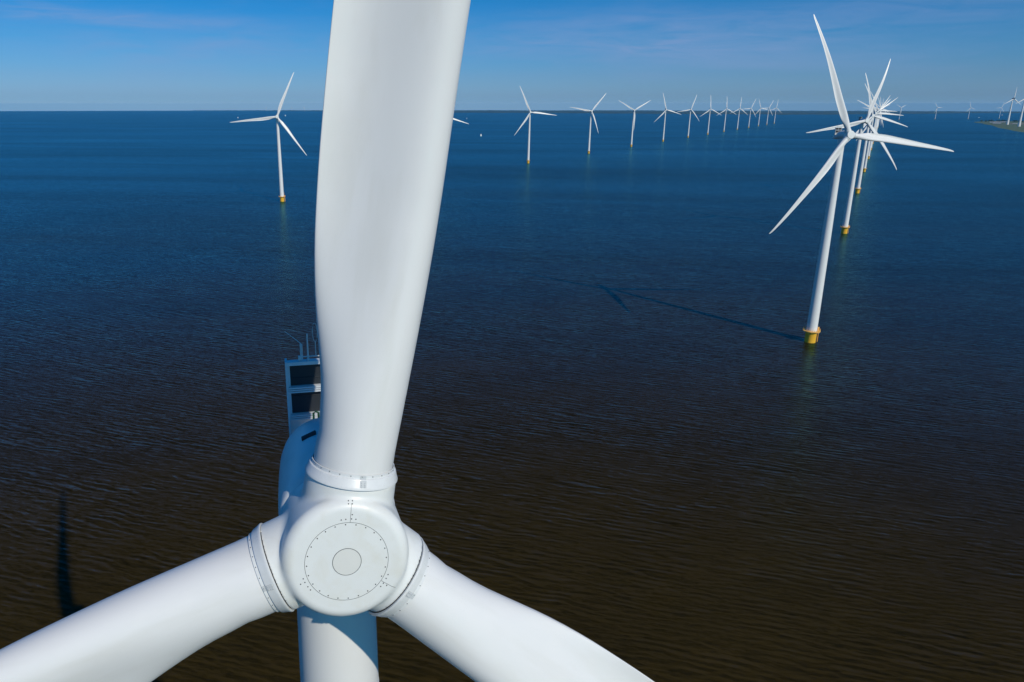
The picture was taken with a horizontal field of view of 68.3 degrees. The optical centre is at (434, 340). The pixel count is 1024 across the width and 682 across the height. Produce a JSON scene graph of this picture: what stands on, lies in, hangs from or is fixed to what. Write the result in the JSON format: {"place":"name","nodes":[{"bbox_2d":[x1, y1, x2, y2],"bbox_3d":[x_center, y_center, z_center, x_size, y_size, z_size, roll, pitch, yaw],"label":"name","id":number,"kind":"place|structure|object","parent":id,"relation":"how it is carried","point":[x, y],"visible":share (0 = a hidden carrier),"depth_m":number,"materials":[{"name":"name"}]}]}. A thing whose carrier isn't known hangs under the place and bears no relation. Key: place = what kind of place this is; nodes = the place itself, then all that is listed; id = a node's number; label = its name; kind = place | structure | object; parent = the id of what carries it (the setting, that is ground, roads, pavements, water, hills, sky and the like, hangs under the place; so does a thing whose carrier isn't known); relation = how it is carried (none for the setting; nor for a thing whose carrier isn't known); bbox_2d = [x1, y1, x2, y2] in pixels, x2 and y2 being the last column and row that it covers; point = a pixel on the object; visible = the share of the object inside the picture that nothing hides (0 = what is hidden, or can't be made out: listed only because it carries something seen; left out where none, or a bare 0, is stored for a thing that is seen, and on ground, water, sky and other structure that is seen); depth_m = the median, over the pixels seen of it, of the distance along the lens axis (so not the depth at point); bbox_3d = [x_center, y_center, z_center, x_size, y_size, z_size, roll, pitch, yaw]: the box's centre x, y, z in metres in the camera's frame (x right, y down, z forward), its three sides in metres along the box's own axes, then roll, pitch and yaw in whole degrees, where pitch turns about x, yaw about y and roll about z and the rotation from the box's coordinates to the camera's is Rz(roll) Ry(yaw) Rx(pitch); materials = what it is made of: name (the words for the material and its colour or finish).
{"place":"outdoors","nodes":[
{"label":"outdoors","id":0,"kind":"place"},
{"bbox_2d":[0,111,1023,681],"bbox_3d":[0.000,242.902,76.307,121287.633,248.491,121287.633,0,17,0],"label":"water","id":1,"kind":"structure","parent":0,"point":[648,431],"depth_m":372.51,"materials":[{"name":"blue liquid"}]},
{"bbox_2d":[230,73,306,201],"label":"wind turbine","id":2,"kind":"object","parent":1,"relation":"in","point":[281,195],"visible":1,"depth_m":1036.94,"materials":[{"name":"white paint"}]},
{"bbox_2d":[0,0,653,681],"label":"wind turbine","id":3,"kind":"object","parent":1,"relation":"in","point":[338,554],"visible":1,"depth_m":24.80,"materials":[{"name":"white paint"}]},
{"bbox_2d":[515,87,556,162],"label":"wind turbine","id":4,"kind":"object","parent":1,"relation":"in","point":[528,148],"visible":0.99,"depth_m":1745.22,"materials":[{"name":"white paint"}]},
{"bbox_2d":[571,95,604,153],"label":"wind turbine","id":5,"kind":"object","parent":1,"relation":"in","point":[591,112],"visible":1,"depth_m":2109.13,"materials":[{"name":"white paint"}]},
{"bbox_2d":[620,100,650,146],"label":"wind turbine","id":6,"kind":"object","parent":1,"relation":"in","point":[633,123],"visible":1,"depth_m":2469.14,"materials":[{"name":"white paint"}]},
{"bbox_2d":[658,94,678,140],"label":"wind turbine","id":7,"kind":"object","parent":1,"relation":"in","point":[665,118],"visible":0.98,"depth_m":2828.02,"materials":[{"name":"white paint"}]},
{"bbox_2d":[678,98,698,137],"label":"wind turbine","id":8,"kind":"object","parent":1,"relation":"in","point":[690,109],"visible":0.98,"depth_m":3190.79,"materials":[{"name":"white paint"}]},
{"bbox_2d":[701,103,720,134],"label":"wind turbine","id":9,"kind":"object","parent":1,"relation":"in","point":[709,117],"visible":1,"depth_m":3527.16,"materials":[{"name":"white paint"}]},
{"bbox_2d":[718,108,733,131],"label":"wind turbine","id":10,"kind":"object","parent":1,"relation":"in","point":[725,118],"visible":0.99,"depth_m":3903.50,"materials":[{"name":"white paint"}]},
{"bbox_2d":[734,98,747,129],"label":"wind turbine","id":11,"kind":"object","parent":1,"relation":"in","point":[738,115],"visible":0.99,"depth_m":4262.20,"materials":[{"name":"white paint"}]},
{"bbox_2d":[806,59,896,233],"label":"wind turbine","id":12,"kind":"object","parent":1,"relation":"in","point":[845,226],"visible":0.96,"depth_m":773.53,"materials":[{"name":"white paint"}]},
{"bbox_2d":[769,15,953,342],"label":"wind turbine","id":13,"kind":"object","parent":1,"relation":"in","point":[811,330],"visible":0.99,"depth_m":401.17,"materials":[{"name":"white paint"}]},
{"bbox_2d":[862,96,889,142],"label":"wind turbine","id":14,"kind":"object","parent":1,"relation":"in","point":[880,114],"visible":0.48,"depth_m":2653.88,"materials":[{"name":"white paint"}]},
{"bbox_2d":[849,73,906,192],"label":"wind turbine","id":15,"kind":"object","parent":1,"relation":"in","point":[857,187],"visible":0.89,"depth_m":1147.51,"materials":[{"name":"white paint"}]},
{"bbox_2d":[858,97,897,158],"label":"wind turbine","id":16,"kind":"object","parent":1,"relation":"in","point":[874,123],"visible":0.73,"depth_m":1894.66,"materials":[{"name":"white paint"}]},
{"bbox_2d":[863,84,903,171],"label":"wind turbine","id":17,"kind":"object","parent":1,"relation":"in","point":[868,144],"visible":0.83,"depth_m":1522.19,"materials":[{"name":"white paint"}]},
{"bbox_2d":[870,94,896,149],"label":"wind turbine","id":18,"kind":"object","parent":1,"relation":"in","point":[876,118],"visible":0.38,"depth_m":2270.43,"materials":[{"name":"white paint"}]},
{"bbox_2d":[0,0,1023,110],"label":"sky","id":19,"kind":"structure","parent":0,"point":[56,55],"materials":[{"name":"blue"}]},
{"bbox_2d":[193,110,1023,114],"bbox_3d":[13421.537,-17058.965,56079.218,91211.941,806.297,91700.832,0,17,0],"label":"shore","id":20,"kind":"structure","parent":0,"point":[688,112],"depth_m":19435.92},
{"bbox_2d":[976,121,1023,131],"bbox_3d":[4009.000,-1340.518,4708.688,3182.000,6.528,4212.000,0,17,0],"label":"spit of land","id":21,"kind":"object","parent":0,"point":[1013,127],"visible":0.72,"depth_m":5162.50,"materials":[{"name":"green plant"}]},
{"bbox_2d":[1005,89,1019,124],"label":"land wind turbine","id":22,"kind":"object","parent":21,"relation":"on","point":[1008,119],"visible":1,"depth_m":5361.57,"materials":[{"name":"paint"}]},
{"bbox_2d":[1017,99,1023,126],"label":"land wind turbine","id":23,"kind":"object","parent":21,"relation":"on","point":[1019,122],"visible":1,"depth_m":4869.88,"materials":[{"name":"paint"}]}
]}

